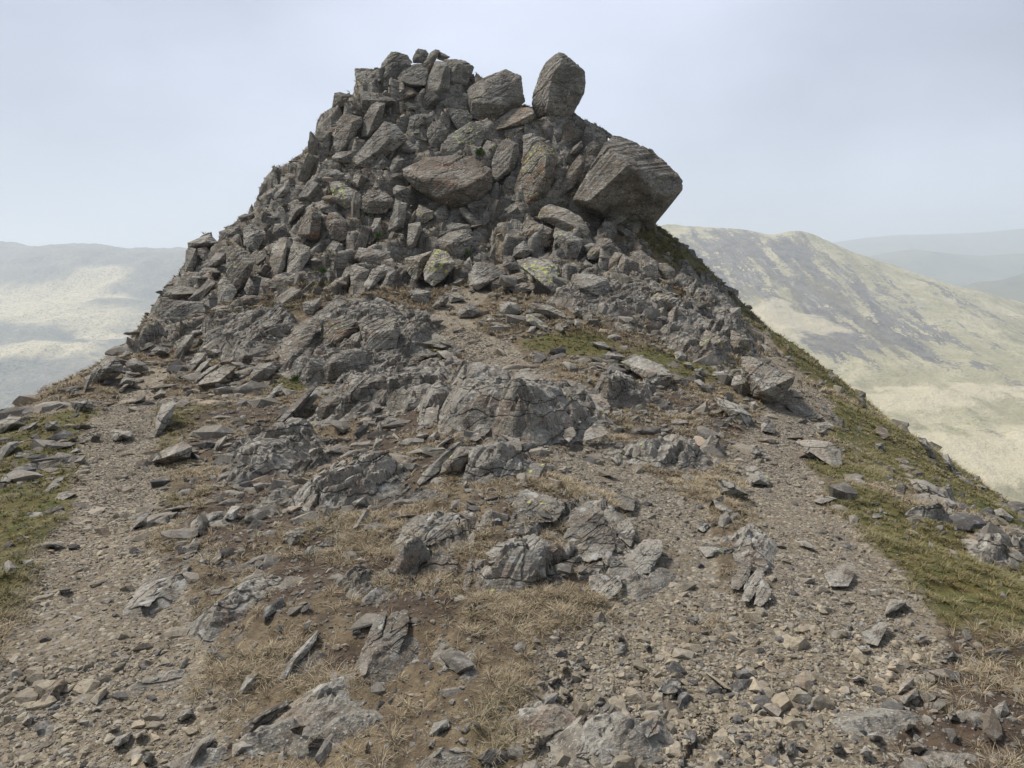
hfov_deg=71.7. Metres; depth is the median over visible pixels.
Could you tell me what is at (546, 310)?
boulder
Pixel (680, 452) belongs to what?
outcrop
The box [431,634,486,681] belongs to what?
outcrop
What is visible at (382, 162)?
rock slab
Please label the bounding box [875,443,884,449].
rock
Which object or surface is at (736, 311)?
rock
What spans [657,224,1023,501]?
ridge
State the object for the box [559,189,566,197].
rock
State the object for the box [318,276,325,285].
rock slab
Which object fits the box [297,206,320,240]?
pillar rock
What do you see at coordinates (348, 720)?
bedrock rib
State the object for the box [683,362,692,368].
stone
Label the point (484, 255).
rock slab
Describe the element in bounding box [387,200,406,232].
pillar rock
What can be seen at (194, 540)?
rock slab
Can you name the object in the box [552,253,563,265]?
rock
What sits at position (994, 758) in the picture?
rock slab
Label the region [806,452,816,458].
stone
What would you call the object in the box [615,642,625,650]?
stone
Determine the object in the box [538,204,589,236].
boulder
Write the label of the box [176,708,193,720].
stone
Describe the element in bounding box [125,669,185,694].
bedrock rib
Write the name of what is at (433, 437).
stone
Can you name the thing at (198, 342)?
rock
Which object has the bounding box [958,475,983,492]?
rock
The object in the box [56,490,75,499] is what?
rock slab
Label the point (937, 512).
bedrock rib
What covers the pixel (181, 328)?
stone
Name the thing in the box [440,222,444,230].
rock
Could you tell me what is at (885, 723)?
bedrock rib
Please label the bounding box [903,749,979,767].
bedrock rib
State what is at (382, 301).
rock
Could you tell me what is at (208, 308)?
rock
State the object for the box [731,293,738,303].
rock
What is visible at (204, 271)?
boulder
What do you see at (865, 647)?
stone
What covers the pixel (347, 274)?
rock
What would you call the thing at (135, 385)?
stone
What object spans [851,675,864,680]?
stone
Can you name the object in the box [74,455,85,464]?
rock
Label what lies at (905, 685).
rock slab
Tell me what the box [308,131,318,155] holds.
rock
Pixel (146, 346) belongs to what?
rock slab
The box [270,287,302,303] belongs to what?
rock
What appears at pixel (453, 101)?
rock slab
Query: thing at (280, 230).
rock
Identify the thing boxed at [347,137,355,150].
rock
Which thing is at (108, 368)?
boulder
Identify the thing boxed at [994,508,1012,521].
rock
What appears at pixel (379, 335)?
boulder
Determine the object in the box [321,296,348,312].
rock
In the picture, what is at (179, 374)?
rock
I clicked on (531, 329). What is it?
stone
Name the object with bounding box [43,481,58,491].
rock slab
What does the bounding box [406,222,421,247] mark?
pillar rock
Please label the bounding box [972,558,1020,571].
bedrock rib
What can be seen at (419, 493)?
bedrock rib
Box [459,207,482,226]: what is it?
rock slab
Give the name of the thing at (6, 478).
rock slab
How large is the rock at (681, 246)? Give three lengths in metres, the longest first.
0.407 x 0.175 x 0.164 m
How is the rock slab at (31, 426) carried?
on the ground at (414, 682)
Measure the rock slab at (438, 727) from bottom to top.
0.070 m
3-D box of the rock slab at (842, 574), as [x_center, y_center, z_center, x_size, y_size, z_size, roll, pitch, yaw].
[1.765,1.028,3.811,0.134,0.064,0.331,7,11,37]
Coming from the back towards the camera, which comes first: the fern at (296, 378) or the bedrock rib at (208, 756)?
the fern at (296, 378)
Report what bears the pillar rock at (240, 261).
on the ground at (414, 682)
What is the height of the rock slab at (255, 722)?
0.145 m
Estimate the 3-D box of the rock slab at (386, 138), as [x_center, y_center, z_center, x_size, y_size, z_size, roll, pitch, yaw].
[-3.900,-6.957,20.651,1.570,1.403,1.072,-4,10,-25]
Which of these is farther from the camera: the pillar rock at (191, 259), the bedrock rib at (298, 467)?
the pillar rock at (191, 259)
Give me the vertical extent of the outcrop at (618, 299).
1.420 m
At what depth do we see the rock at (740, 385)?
9.84 m
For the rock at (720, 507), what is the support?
on the ground at (414, 682)
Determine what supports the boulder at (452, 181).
on the ground at (414, 682)
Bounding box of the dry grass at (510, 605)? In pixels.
[0,321,1023,767]
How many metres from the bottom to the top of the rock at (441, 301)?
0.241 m
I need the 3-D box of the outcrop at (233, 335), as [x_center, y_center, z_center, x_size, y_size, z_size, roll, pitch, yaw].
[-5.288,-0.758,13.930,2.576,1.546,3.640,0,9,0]
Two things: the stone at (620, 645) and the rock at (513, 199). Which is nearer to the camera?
the stone at (620, 645)
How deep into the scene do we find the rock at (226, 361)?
12.43 m
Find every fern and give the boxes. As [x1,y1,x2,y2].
[289,373,299,382]
[318,267,329,272]
[373,231,383,237]
[474,148,484,154]
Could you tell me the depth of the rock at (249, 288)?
16.46 m
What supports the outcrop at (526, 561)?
on the ground at (414, 682)
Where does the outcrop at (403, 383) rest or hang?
on the ground at (414, 682)
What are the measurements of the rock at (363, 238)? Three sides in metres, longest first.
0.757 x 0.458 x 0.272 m
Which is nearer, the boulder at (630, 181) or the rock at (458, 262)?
the rock at (458, 262)
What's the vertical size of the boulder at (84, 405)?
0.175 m
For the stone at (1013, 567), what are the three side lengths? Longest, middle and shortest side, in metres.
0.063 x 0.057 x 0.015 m
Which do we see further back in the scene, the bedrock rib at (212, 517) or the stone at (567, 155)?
the stone at (567, 155)
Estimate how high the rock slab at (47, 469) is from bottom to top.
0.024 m
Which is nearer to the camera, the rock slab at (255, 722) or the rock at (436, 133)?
the rock slab at (255, 722)
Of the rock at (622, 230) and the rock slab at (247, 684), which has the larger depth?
the rock at (622, 230)
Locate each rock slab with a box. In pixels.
[0,441,18,458]
[0,473,10,484]
[18,421,38,431]
[42,467,59,471]
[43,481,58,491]
[44,541,62,547]
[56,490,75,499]
[58,586,71,592]
[67,425,90,428]
[68,436,77,441]
[70,448,80,452]
[110,429,131,440]
[133,512,150,527]
[136,321,152,330]
[139,342,153,350]
[152,673,164,681]
[154,512,176,523]
[155,400,175,435]
[187,539,201,548]
[188,234,217,246]
[189,733,214,763]
[194,364,218,383]
[214,434,227,450]
[218,276,236,303]
[238,673,257,693]
[239,295,264,304]
[241,700,288,732]
[256,431,263,437]
[268,383,282,397]
[269,237,287,275]
[272,382,316,425]
[277,630,317,681]
[279,315,320,363]
[287,240,309,272]
[302,280,315,292]
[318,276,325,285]
[332,150,356,162]
[351,195,359,218]
[352,122,407,167]
[360,91,395,113]
[364,264,393,289]
[368,218,380,241]
[372,154,388,171]
[385,149,395,158]
[385,311,396,318]
[390,155,403,172]
[390,475,398,483]
[396,86,417,100]
[397,141,417,152]
[409,353,423,360]
[417,441,460,484]
[429,719,449,736]
[433,747,443,757]
[435,434,451,447]
[439,222,472,235]
[444,94,468,111]
[444,292,464,301]
[445,121,485,154]
[447,108,472,128]
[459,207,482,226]
[482,253,487,259]
[489,243,495,258]
[494,107,535,130]
[509,272,528,282]
[509,283,534,292]
[517,257,558,291]
[523,133,545,158]
[526,314,549,332]
[542,693,557,704]
[560,154,584,194]
[576,267,581,273]
[611,272,630,283]
[621,356,673,385]
[664,255,673,261]
[673,372,687,387]
[676,388,684,393]
[698,543,733,556]
[716,397,752,426]
[746,466,769,484]
[760,416,775,432]
[761,344,772,351]
[786,404,816,418]
[787,403,823,418]
[796,541,816,548]
[813,421,833,428]
[814,495,836,503]
[816,399,838,420]
[824,562,855,585]
[849,478,864,484]
[861,622,888,645]
[884,599,907,614]
[898,677,914,692]
[942,454,955,476]
[989,754,1012,763]
[994,700,1008,718]
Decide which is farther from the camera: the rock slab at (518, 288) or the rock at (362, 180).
the rock at (362, 180)
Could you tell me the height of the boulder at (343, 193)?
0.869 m
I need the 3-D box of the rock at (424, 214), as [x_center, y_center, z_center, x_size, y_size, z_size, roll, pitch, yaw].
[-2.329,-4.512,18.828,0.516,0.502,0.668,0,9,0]
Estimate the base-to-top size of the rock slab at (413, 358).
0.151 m
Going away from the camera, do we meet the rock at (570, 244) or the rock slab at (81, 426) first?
the rock slab at (81, 426)
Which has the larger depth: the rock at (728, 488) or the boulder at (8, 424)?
the boulder at (8, 424)
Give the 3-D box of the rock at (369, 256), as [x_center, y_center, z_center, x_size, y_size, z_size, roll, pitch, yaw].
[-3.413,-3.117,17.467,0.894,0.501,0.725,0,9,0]
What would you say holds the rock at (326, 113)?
on the ground at (414, 682)
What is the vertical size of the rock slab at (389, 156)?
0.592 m
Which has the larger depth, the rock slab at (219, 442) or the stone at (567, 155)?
the stone at (567, 155)
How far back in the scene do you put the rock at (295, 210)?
19.01 m
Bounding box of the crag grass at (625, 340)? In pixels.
[9,72,1010,498]
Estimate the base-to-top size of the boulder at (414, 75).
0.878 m
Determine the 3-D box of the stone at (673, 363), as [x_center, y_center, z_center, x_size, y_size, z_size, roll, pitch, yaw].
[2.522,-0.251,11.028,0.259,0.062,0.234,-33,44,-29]
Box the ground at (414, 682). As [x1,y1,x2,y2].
[0,64,1023,767]
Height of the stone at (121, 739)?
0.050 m
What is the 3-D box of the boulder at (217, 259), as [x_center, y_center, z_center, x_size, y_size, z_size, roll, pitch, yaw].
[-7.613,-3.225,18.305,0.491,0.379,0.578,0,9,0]
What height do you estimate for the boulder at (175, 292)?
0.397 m
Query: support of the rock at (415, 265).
on the ground at (414, 682)
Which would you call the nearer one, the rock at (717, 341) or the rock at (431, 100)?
the rock at (717, 341)
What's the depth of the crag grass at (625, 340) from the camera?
14.84 m
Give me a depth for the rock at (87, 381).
11.25 m
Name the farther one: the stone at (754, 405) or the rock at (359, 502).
the stone at (754, 405)
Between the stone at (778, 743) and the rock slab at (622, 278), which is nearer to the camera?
the stone at (778, 743)
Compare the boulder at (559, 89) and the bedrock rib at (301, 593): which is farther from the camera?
the boulder at (559, 89)
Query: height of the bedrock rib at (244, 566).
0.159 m
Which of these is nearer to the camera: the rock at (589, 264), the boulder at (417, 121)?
the rock at (589, 264)
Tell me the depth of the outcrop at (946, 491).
5.73 m
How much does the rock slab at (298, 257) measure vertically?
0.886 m
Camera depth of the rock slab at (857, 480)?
5.86 m
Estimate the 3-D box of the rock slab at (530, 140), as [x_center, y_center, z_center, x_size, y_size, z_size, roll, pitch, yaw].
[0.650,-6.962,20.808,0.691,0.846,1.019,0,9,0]
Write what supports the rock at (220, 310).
on the ground at (414, 682)
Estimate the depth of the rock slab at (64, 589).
3.71 m
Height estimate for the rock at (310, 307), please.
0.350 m
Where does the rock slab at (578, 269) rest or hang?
on the ground at (414, 682)
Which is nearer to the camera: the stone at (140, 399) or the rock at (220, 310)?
the stone at (140, 399)
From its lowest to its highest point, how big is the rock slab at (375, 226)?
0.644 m
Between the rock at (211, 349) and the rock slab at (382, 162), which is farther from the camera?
the rock slab at (382, 162)
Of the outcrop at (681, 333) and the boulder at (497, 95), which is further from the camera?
the boulder at (497, 95)
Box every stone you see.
[22,713,32,724]
[42,505,64,514]
[45,677,67,695]
[79,719,88,725]
[108,726,119,733]
[112,731,131,745]
[118,384,127,391]
[130,382,140,388]
[133,395,145,402]
[133,729,146,737]
[143,752,154,763]
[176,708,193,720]
[179,319,183,336]
[238,214,250,221]
[290,722,305,732]
[306,733,325,747]
[315,202,327,211]
[363,741,368,751]
[388,173,402,180]
[401,485,411,493]
[416,432,428,438]
[428,431,437,441]
[483,140,495,151]
[486,315,496,321]
[514,274,527,281]
[527,326,535,333]
[547,675,559,683]
[549,635,559,642]
[556,155,562,165]
[559,663,567,670]
[564,151,570,162]
[576,122,586,129]
[576,573,585,580]
[584,243,594,251]
[590,341,609,349]
[606,334,620,340]
[615,633,624,640]
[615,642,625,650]
[666,360,682,368]
[674,350,685,360]
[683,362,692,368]
[694,368,703,376]
[696,519,709,531]
[749,401,758,409]
[774,738,781,748]
[785,739,796,755]
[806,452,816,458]
[830,742,843,752]
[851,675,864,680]
[857,645,870,648]
[859,746,872,757]
[867,731,882,740]
[895,485,905,495]
[899,688,918,703]
[901,719,916,730]
[907,741,926,753]
[914,633,926,640]
[940,651,959,662]
[948,711,958,719]
[1007,563,1017,569]
[1019,536,1023,549]
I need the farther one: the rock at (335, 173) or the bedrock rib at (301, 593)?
the rock at (335, 173)
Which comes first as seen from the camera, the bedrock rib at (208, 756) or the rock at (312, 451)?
the bedrock rib at (208, 756)
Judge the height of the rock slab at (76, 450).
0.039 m
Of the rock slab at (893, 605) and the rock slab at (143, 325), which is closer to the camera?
the rock slab at (893, 605)
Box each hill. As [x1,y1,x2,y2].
[0,241,187,409]
[834,229,1023,256]
[869,249,1023,286]
[962,273,1023,302]
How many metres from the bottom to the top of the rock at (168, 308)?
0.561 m
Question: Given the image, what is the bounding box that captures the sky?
[0,0,1023,247]
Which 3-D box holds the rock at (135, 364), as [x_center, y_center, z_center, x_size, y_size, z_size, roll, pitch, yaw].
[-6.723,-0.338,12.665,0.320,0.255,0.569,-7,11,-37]
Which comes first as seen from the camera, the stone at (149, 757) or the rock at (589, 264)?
the stone at (149, 757)
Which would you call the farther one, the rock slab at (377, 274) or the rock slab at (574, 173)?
the rock slab at (574, 173)
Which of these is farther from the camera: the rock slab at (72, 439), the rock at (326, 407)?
the rock at (326, 407)
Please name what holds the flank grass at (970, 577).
on the ground at (414, 682)
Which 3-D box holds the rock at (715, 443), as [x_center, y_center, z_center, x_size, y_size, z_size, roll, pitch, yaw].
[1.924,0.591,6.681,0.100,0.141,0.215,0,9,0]
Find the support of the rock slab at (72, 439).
on the ground at (414, 682)
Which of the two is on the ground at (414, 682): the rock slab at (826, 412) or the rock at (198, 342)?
the rock slab at (826, 412)
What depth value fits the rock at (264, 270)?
17.29 m
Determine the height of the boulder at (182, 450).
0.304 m
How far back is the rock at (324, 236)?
18.22 m
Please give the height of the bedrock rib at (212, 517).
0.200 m
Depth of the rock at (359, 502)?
4.54 m
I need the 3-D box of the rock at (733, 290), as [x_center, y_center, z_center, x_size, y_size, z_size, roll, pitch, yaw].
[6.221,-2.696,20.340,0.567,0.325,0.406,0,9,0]
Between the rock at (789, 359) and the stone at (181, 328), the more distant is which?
the stone at (181, 328)
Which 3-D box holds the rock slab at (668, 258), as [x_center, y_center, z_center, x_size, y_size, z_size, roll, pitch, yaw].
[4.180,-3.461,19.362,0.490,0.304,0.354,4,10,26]
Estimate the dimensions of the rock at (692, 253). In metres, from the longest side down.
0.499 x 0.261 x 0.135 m
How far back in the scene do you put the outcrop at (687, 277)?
17.44 m
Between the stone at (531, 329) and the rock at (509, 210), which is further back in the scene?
the rock at (509, 210)
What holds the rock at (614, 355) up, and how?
on the ground at (414, 682)
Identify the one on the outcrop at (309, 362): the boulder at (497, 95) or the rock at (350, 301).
the rock at (350, 301)
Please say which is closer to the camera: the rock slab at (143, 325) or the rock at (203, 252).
the rock slab at (143, 325)
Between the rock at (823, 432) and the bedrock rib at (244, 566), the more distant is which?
the rock at (823, 432)
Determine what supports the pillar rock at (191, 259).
on the ground at (414, 682)
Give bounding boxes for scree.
[0,63,1023,767]
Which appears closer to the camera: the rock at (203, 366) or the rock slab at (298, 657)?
the rock slab at (298, 657)
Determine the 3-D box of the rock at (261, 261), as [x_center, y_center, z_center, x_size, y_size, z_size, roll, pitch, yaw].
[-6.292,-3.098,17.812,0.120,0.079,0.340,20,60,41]
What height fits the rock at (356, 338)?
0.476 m
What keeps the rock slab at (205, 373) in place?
on the ground at (414, 682)
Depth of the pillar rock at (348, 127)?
20.84 m
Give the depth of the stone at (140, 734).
2.56 m
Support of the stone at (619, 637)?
on the ground at (414, 682)
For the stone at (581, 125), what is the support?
on the ground at (414, 682)
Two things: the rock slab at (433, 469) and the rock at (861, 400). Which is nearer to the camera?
the rock slab at (433, 469)
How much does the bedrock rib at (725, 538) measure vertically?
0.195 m
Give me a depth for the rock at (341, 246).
17.47 m
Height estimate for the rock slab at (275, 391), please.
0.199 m
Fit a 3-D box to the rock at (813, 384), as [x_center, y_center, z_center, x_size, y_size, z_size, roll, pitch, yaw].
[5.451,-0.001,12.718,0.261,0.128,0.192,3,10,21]
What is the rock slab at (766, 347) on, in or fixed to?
on the ground at (414, 682)
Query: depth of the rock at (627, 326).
12.83 m
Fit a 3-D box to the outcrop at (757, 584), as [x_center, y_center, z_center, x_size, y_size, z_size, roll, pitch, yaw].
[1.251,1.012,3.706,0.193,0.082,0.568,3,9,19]
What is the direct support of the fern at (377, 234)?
on the ground at (414, 682)
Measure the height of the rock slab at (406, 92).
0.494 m
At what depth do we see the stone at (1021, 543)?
5.20 m
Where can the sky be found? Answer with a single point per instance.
(124, 123)
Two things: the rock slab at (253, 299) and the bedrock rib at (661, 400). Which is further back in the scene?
the rock slab at (253, 299)
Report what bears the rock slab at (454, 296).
on the ground at (414, 682)
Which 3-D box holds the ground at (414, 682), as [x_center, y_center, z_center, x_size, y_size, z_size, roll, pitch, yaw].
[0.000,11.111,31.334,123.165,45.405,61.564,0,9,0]
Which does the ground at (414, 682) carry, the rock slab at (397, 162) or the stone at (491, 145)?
the stone at (491, 145)
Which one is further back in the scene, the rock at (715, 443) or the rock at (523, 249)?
the rock at (523, 249)
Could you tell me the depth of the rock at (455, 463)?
4.82 m
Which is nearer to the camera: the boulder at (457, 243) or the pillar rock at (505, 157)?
the boulder at (457, 243)
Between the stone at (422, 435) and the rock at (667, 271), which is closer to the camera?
the stone at (422, 435)
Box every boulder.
[0,417,23,433]
[71,399,93,411]
[90,357,123,383]
[152,441,192,463]
[162,286,196,299]
[197,267,219,277]
[208,252,225,266]
[285,526,308,546]
[318,317,358,345]
[329,181,360,209]
[357,318,399,352]
[397,64,428,87]
[402,155,492,207]
[407,114,432,130]
[423,249,455,285]
[438,229,473,258]
[467,69,524,119]
[468,262,505,289]
[531,303,566,318]
[532,52,585,117]
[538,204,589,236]
[572,273,609,296]
[573,136,682,231]
[650,292,680,309]
[741,356,794,402]
[796,439,841,465]
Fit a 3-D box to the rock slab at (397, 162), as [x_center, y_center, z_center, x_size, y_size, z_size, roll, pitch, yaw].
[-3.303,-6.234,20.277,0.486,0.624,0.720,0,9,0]
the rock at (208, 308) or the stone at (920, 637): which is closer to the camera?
the stone at (920, 637)
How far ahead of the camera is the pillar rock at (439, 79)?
21.95 m
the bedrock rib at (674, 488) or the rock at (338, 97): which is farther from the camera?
the rock at (338, 97)
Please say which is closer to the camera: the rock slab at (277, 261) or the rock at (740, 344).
the rock at (740, 344)
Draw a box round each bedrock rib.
[14,508,69,516]
[28,458,89,471]
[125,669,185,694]
[141,547,214,584]
[166,746,228,767]
[190,511,239,527]
[223,425,265,453]
[227,561,256,571]
[240,719,294,755]
[255,486,296,507]
[264,648,325,678]
[283,447,332,478]
[283,589,306,607]
[298,708,382,760]
[302,535,341,553]
[360,586,389,604]
[388,486,441,504]
[420,748,473,767]
[511,701,577,751]
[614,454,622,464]
[653,398,673,403]
[666,483,714,490]
[702,534,733,543]
[832,707,920,738]
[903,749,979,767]
[905,503,950,524]
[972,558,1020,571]
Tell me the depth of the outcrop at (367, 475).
4.70 m
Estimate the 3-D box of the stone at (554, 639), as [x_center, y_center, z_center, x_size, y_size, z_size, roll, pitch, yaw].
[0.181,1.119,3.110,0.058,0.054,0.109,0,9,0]
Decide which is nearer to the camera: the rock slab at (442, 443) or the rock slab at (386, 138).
the rock slab at (442, 443)
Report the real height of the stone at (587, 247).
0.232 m
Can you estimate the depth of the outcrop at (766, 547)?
4.09 m
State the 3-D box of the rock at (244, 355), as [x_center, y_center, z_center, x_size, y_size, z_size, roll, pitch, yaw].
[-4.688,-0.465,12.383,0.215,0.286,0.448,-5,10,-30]
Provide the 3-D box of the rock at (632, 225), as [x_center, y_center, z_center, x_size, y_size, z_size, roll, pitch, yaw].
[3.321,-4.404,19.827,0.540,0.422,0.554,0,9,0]
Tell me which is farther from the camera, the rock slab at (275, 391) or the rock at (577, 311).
the rock at (577, 311)
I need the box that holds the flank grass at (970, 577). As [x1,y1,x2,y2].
[0,251,1023,670]
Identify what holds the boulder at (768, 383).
on the ground at (414, 682)
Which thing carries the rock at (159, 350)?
on the ground at (414, 682)
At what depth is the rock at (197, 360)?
12.39 m
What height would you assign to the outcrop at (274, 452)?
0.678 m
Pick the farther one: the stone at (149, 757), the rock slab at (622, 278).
the rock slab at (622, 278)
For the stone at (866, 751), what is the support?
on the ground at (414, 682)
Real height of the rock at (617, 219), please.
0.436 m
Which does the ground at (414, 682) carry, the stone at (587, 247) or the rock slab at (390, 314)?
the rock slab at (390, 314)
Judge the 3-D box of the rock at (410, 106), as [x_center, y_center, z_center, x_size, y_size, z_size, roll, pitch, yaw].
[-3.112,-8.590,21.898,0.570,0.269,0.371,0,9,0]
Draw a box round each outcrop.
[122,541,234,615]
[186,576,283,643]
[197,303,298,362]
[219,417,325,490]
[268,672,360,759]
[278,299,441,387]
[288,447,411,512]
[302,334,500,427]
[335,564,384,598]
[354,567,421,683]
[385,490,675,601]
[427,437,528,487]
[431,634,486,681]
[436,360,616,447]
[470,424,544,478]
[546,678,680,767]
[547,274,683,318]
[593,370,653,409]
[602,432,719,474]
[659,296,755,370]
[674,262,739,307]
[728,523,778,569]
[731,557,770,606]
[911,485,956,508]
[961,532,1023,570]
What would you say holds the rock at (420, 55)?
on the ground at (414, 682)
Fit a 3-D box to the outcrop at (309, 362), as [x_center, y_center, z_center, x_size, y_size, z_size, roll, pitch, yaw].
[-2.590,-0.672,12.355,2.828,1.469,4.340,0,9,0]
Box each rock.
[1,560,17,573]
[2,541,13,549]
[21,559,33,566]
[45,421,59,430]
[51,405,64,411]
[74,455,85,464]
[84,375,91,392]
[90,433,100,441]
[118,373,134,385]
[119,351,129,357]
[126,358,148,372]
[151,346,168,354]
[152,388,165,397]
[158,298,205,320]
[159,332,168,338]
[175,333,193,359]
[175,371,185,378]
[181,384,192,389]
[185,247,196,271]
[187,353,205,371]
[188,278,216,300]
[191,338,203,348]
[194,359,210,372]
[196,366,235,386]
[197,247,208,259]
[202,339,221,357]
[204,306,210,315]
[211,305,243,322]
[219,225,240,240]
[221,356,232,364]
[224,506,240,519]
[225,243,254,289]
[238,349,249,363]
[243,224,263,251]
[244,277,255,294]
[250,362,276,381]
[255,256,265,265]
[257,263,270,276]
[260,277,270,286]
[261,211,269,221]
[264,221,271,230]
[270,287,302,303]
[272,223,287,237]
[273,180,290,199]
[288,204,304,224]
[293,271,302,285]
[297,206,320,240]
[298,154,317,181]
[298,181,320,201]
[302,297,321,314]
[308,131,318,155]
[309,448,315,456]
[316,396,340,420]
[317,130,331,154]
[317,169,343,181]
[320,233,327,240]
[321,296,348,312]
[322,108,331,121]
[322,353,349,380]
[323,241,342,253]
[323,445,341,455]
[325,212,346,240]
[327,242,340,266]
[332,92,351,107]
[332,114,361,154]
[343,270,349,282]
[345,298,366,304]
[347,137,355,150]
[349,264,369,282]
[349,332,362,348]
[352,109,361,115]
[352,497,365,507]
[354,225,370,249]
[354,247,390,265]
[355,68,381,83]
[357,174,367,189]
[361,102,385,137]
[361,189,392,213]
[372,438,382,449]
[375,297,397,307]
[381,51,411,66]
[382,270,395,286]
[383,62,410,90]
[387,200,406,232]
[388,232,398,239]
[393,185,407,196]
[402,102,419,109]
[405,251,431,282]
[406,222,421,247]
[407,211,415,224]
[407,288,431,303]
[412,48,428,63]
[415,205,432,222]
[422,89,445,109]
[423,49,439,71]
[425,61,450,93]
[427,121,447,147]
[430,316,443,327]
[432,296,448,307]
[437,52,449,60]
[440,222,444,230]
[440,446,469,475]
[444,59,473,85]
[453,259,463,265]
[457,303,479,316]
[467,201,488,209]
[482,218,489,226]
[482,440,494,445]
[487,199,503,222]
[492,139,518,181]
[498,203,520,222]
[500,301,520,314]
[502,256,518,271]
[504,126,523,138]
[511,195,516,202]
[512,241,533,258]
[514,141,557,203]
[521,219,552,247]
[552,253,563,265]
[553,227,582,259]
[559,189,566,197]
[561,120,579,144]
[570,141,582,153]
[572,306,582,317]
[582,141,598,157]
[583,260,592,267]
[587,238,614,259]
[601,351,625,360]
[607,216,625,223]
[607,252,622,270]
[617,225,635,238]
[617,254,638,275]
[621,324,634,331]
[624,222,640,232]
[630,250,658,282]
[659,263,674,287]
[659,307,666,316]
[678,243,684,249]
[678,259,688,265]
[685,292,692,299]
[687,249,696,260]
[694,379,710,393]
[699,330,727,348]
[710,438,719,448]
[712,370,732,376]
[712,498,734,516]
[718,478,747,497]
[723,285,738,295]
[729,307,740,321]
[730,330,752,355]
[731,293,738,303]
[731,375,750,395]
[749,448,767,456]
[784,356,794,361]
[808,380,822,386]
[818,428,827,435]
[827,374,835,382]
[833,418,844,428]
[857,396,868,410]
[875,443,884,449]
[909,479,945,497]
[917,438,936,459]
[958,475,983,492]
[958,491,965,497]
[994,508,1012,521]
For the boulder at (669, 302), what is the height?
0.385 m
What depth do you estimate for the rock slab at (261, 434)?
7.02 m
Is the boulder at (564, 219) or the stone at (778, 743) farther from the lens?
the boulder at (564, 219)
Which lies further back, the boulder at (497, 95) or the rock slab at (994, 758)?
the boulder at (497, 95)
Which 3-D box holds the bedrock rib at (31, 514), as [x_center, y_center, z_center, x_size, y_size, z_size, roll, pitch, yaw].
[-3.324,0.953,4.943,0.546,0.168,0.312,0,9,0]
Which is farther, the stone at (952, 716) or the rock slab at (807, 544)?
the rock slab at (807, 544)
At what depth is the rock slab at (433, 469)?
4.96 m
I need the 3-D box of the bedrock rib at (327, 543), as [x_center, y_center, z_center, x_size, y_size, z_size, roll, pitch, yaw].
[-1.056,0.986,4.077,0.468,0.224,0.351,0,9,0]
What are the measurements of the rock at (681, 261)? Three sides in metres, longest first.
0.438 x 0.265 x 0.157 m
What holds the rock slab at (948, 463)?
on the ground at (414, 682)
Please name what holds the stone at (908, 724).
on the ground at (414, 682)
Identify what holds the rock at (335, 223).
on the ground at (414, 682)
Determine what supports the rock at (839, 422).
on the ground at (414, 682)
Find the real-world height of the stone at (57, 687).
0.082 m
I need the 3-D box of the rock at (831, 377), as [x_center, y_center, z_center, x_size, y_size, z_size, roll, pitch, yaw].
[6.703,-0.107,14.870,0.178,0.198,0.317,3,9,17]
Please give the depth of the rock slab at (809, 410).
9.73 m
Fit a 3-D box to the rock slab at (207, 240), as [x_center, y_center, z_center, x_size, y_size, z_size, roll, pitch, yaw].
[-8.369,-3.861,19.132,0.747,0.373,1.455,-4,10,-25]
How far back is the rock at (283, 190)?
20.13 m
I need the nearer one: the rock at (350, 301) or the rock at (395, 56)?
the rock at (350, 301)
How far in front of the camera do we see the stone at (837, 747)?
2.42 m
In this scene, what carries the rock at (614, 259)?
on the ground at (414, 682)
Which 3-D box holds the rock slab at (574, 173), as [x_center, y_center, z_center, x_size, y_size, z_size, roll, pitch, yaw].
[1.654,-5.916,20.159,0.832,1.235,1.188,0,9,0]
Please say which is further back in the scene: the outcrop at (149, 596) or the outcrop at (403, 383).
the outcrop at (403, 383)
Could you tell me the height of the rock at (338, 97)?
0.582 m
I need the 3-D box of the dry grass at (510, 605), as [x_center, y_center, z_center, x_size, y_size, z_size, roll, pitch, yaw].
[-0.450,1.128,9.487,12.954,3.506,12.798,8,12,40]
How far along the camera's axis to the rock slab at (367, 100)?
21.59 m
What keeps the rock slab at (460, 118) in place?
on the ground at (414, 682)
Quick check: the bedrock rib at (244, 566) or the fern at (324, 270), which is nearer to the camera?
the bedrock rib at (244, 566)
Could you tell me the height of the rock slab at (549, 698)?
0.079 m
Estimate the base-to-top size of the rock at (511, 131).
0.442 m
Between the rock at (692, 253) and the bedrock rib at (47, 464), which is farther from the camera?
the rock at (692, 253)
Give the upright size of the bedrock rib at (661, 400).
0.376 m
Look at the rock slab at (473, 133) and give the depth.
20.66 m
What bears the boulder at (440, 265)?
on the ground at (414, 682)
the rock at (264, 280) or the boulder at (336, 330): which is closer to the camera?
the boulder at (336, 330)
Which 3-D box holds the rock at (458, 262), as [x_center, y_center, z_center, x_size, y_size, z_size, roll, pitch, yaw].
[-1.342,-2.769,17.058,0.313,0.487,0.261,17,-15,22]
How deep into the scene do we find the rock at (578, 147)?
21.03 m
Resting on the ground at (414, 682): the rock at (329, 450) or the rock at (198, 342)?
the rock at (329, 450)
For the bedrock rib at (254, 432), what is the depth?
6.94 m
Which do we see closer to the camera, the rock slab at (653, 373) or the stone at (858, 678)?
the stone at (858, 678)
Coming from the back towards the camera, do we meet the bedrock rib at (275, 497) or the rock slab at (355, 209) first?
the rock slab at (355, 209)
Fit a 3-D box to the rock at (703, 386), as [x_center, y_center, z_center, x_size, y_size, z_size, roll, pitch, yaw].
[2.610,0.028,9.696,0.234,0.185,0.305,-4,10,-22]

